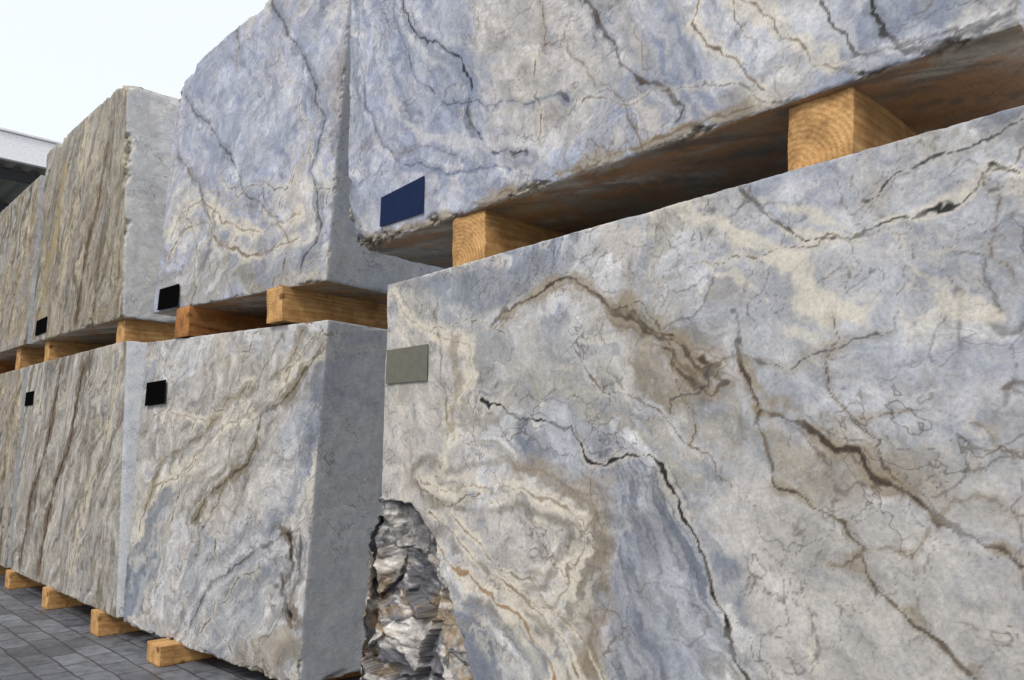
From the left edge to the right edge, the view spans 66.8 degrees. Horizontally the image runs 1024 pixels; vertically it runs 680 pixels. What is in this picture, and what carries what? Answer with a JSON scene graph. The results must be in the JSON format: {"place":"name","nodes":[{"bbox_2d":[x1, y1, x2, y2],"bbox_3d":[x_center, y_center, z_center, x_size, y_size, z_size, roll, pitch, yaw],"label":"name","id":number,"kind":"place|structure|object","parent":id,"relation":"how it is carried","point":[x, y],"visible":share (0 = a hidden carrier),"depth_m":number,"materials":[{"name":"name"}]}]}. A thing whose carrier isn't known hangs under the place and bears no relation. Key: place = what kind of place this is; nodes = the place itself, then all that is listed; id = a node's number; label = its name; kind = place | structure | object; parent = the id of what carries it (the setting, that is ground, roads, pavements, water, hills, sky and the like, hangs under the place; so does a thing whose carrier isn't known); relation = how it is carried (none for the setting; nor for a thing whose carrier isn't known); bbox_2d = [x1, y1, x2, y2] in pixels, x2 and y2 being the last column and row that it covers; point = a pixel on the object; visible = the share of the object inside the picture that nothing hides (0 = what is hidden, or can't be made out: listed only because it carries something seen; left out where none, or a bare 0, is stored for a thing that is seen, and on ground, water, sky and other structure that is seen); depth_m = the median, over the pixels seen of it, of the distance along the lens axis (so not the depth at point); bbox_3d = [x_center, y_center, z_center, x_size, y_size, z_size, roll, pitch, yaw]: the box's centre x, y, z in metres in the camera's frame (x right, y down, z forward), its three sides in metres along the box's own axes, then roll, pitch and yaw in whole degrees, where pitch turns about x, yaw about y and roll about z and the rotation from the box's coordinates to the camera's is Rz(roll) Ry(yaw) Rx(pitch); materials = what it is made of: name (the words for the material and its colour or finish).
{"place":"outdoors","nodes":[
{"label":"outdoors","id":0,"kind":"place"},
{"bbox_2d":[0,0,267,141],"label":"sky","id":1,"kind":"structure","parent":0,"point":[60,60],"materials":[{"name":"white"}]},
{"bbox_2d":[0,575,361,679],"bbox_3d":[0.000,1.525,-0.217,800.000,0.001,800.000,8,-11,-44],"label":"pavement","id":2,"kind":"structure","parent":0,"point":[38,641],"depth_m":6.01,"materials":[{"name":"stone"}]},
{"bbox_2d":[0,565,10,574],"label":"timber beam","id":3,"kind":"structure","parent":2,"relation":"on","point":[3,570],"depth_m":9.75,"materials":[{"name":"brown wood"}]},
{"bbox_2d":[0,367,27,567],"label":"marble block","id":4,"kind":"object","parent":3,"relation":"on","point":[13,384],"depth_m":9.40,"materials":[{"name":"stone"}]},
{"bbox_2d":[0,362,15,373],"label":"timber beam","id":5,"kind":"structure","parent":4,"relation":"on","point":[5,367],"depth_m":11.82,"materials":[{"name":"brown wood"}]},
{"bbox_2d":[15,348,44,369],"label":"timber beam","id":6,"kind":"structure","parent":4,"relation":"on","point":[26,357],"depth_m":9.85,"materials":[{"name":"brown wood"}]},
{"bbox_2d":[0,175,44,362],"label":"marble block","id":7,"kind":"object","parent":6,"relation":"on","point":[20,224],"depth_m":10.06,"materials":[{"name":"stone"}]},
{"bbox_2d":[5,569,45,588],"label":"timber beam","id":8,"kind":"structure","parent":2,"relation":"on","point":[14,580],"depth_m":8.79,"materials":[{"name":"brown wood"}]},
{"bbox_2d":[11,341,146,617],"bbox_3d":[-3.919,1.367,8.341,1.600,2.350,3.619,8,-11,-44],"label":"marble block","id":9,"kind":"object","parent":8,"relation":"on","point":[76,476],"depth_m":7.35,"materials":[{"name":"stone"}]},
{"bbox_2d":[24,391,33,405],"bbox_3d":[-5.603,0.680,9.017,0.007,0.160,0.350,8,-11,-44],"label":"label plate","id":10,"kind":"object","parent":9,"relation":"attached to","point":[29,398],"visible":1,"depth_m":9.02,"materials":[{"name":"black plastic"}]},
{"bbox_2d":[44,340,106,361],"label":"timber beam","id":11,"kind":"structure","parent":9,"relation":"on","point":[54,350],"depth_m":8.92,"materials":[{"name":"brown wood"}]},
{"bbox_2d":[116,319,177,342],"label":"timber beam","id":12,"kind":"structure","parent":9,"relation":"on","point":[138,331],"depth_m":7.16,"materials":[{"name":"brown wood"}]},
{"bbox_2d":[31,85,178,344],"bbox_3d":[-4.049,-1.179,8.836,1.605,2.469,3.249,8,-11,-44],"label":"marble block","id":13,"kind":"object","parent":12,"relation":"on","point":[105,187],"depth_m":7.71,"materials":[{"name":"stone"}]},
{"bbox_2d":[35,316,46,335],"bbox_3d":[-5.428,-0.157,8.956,0.007,0.180,0.450,8,-11,-44],"label":"label plate","id":14,"kind":"object","parent":13,"relation":"attached to","point":[40,326],"visible":1,"depth_m":8.95,"materials":[{"name":"black plastic"}]},
{"bbox_2d":[0,127,62,212],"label":"warehouse canopy","id":15,"kind":"object","parent":2,"relation":"on","point":[23,159],"visible":0.02,"depth_m":14.49,"materials":[{"name":"white metal"}]},
{"bbox_2d":[41,586,86,609],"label":"timber beam","id":16,"kind":"structure","parent":2,"relation":"on","point":[52,598],"depth_m":7.67,"materials":[{"name":"brown wood"}]},
{"bbox_2d":[90,609,140,636],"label":"timber beam","id":17,"kind":"structure","parent":2,"relation":"on","point":[103,623],"depth_m":6.57,"materials":[{"name":"brown wood"}]},
{"bbox_2d":[146,638,214,666],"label":"timber beam","id":18,"kind":"structure","parent":2,"relation":"on","point":[162,652],"depth_m":5.68,"materials":[{"name":"brown wood"}]},
{"bbox_2d":[123,320,387,679],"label":"marble block","id":19,"kind":"object","parent":18,"relation":"on","point":[256,508],"depth_m":5.34,"materials":[{"name":"stone"}]},
{"bbox_2d":[145,380,165,405],"bbox_3d":[-2.867,0.426,6.246,0.294,0.200,0.007,-6,-10,37],"label":"label plate","id":20,"kind":"object","parent":19,"relation":"attached to","point":[155,392],"visible":1,"depth_m":6.25,"materials":[{"name":"black plastic"}]},
{"bbox_2d":[175,306,279,337],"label":"timber beam","id":21,"kind":"structure","parent":19,"relation":"on","point":[191,321],"depth_m":6.20,"materials":[{"name":"brown wood"}]},
{"bbox_2d":[153,0,443,317],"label":"marble block","id":22,"kind":"object","parent":21,"relation":"on","point":[258,205],"depth_m":5.70,"materials":[{"name":"stone"}]},
{"bbox_2d":[157,284,178,309],"bbox_3d":[-2.774,-0.346,6.271,0.304,0.185,0.007,-6,-10,37],"label":"label plate","id":23,"kind":"object","parent":22,"relation":"attached to","point":[168,297],"visible":1,"depth_m":6.27,"materials":[{"name":"black plastic"}]},
{"bbox_2d":[266,286,387,329],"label":"timber beam","id":24,"kind":"structure","parent":19,"relation":"on","point":[286,305],"depth_m":5.51,"materials":[{"name":"brown wood"}]},
{"bbox_2d":[328,671,361,679],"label":"timber beam","id":25,"kind":"structure","parent":2,"relation":"on","point":[358,673],"depth_m":5.32,"materials":[{"name":"brown wood"}]},
{"bbox_3d":[2.241,1.712,1.788,1.386,0.195,0.250,8,-11,-44],"label":"timber beam","id":26,"kind":"object","parent":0,"visible":0},
{"bbox_2d":[360,105,1023,679],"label":"marble block","id":27,"kind":"object","parent":26,"relation":"on","point":[768,429],"depth_m":2.52,"materials":[{"name":"stone"}]},
{"bbox_2d":[385,344,427,383],"bbox_3d":[-0.519,0.122,3.815,0.007,0.175,0.335,8,-11,-44],"label":"label plate","id":28,"kind":"object","parent":27,"relation":"attached to","point":[407,364],"visible":1,"depth_m":3.81,"materials":[{"name":"grey metal"}]},
{"bbox_2d":[452,210,566,266],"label":"timber beam","id":29,"kind":"structure","parent":27,"relation":"on","point":[481,234],"depth_m":3.62,"materials":[{"name":"brown wood"}]},
{"bbox_2d":[347,0,1023,268],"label":"marble block","id":30,"kind":"object","parent":29,"relation":"on","point":[566,116],"depth_m":3.12,"materials":[{"name":"stone"}]},
{"bbox_2d":[380,176,424,226],"bbox_3d":[-0.567,-0.705,3.982,0.007,0.190,0.370,8,-11,-44],"label":"label plate","id":31,"kind":"object","parent":30,"relation":"attached to","point":[404,202],"visible":1,"depth_m":3.97,"materials":[{"name":"blue plastic"}]},
{"bbox_2d":[788,86,916,170],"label":"timber beam","id":32,"kind":"structure","parent":27,"relation":"on","point":[847,121],"depth_m":2.44,"materials":[{"name":"brown wood"}]}
]}

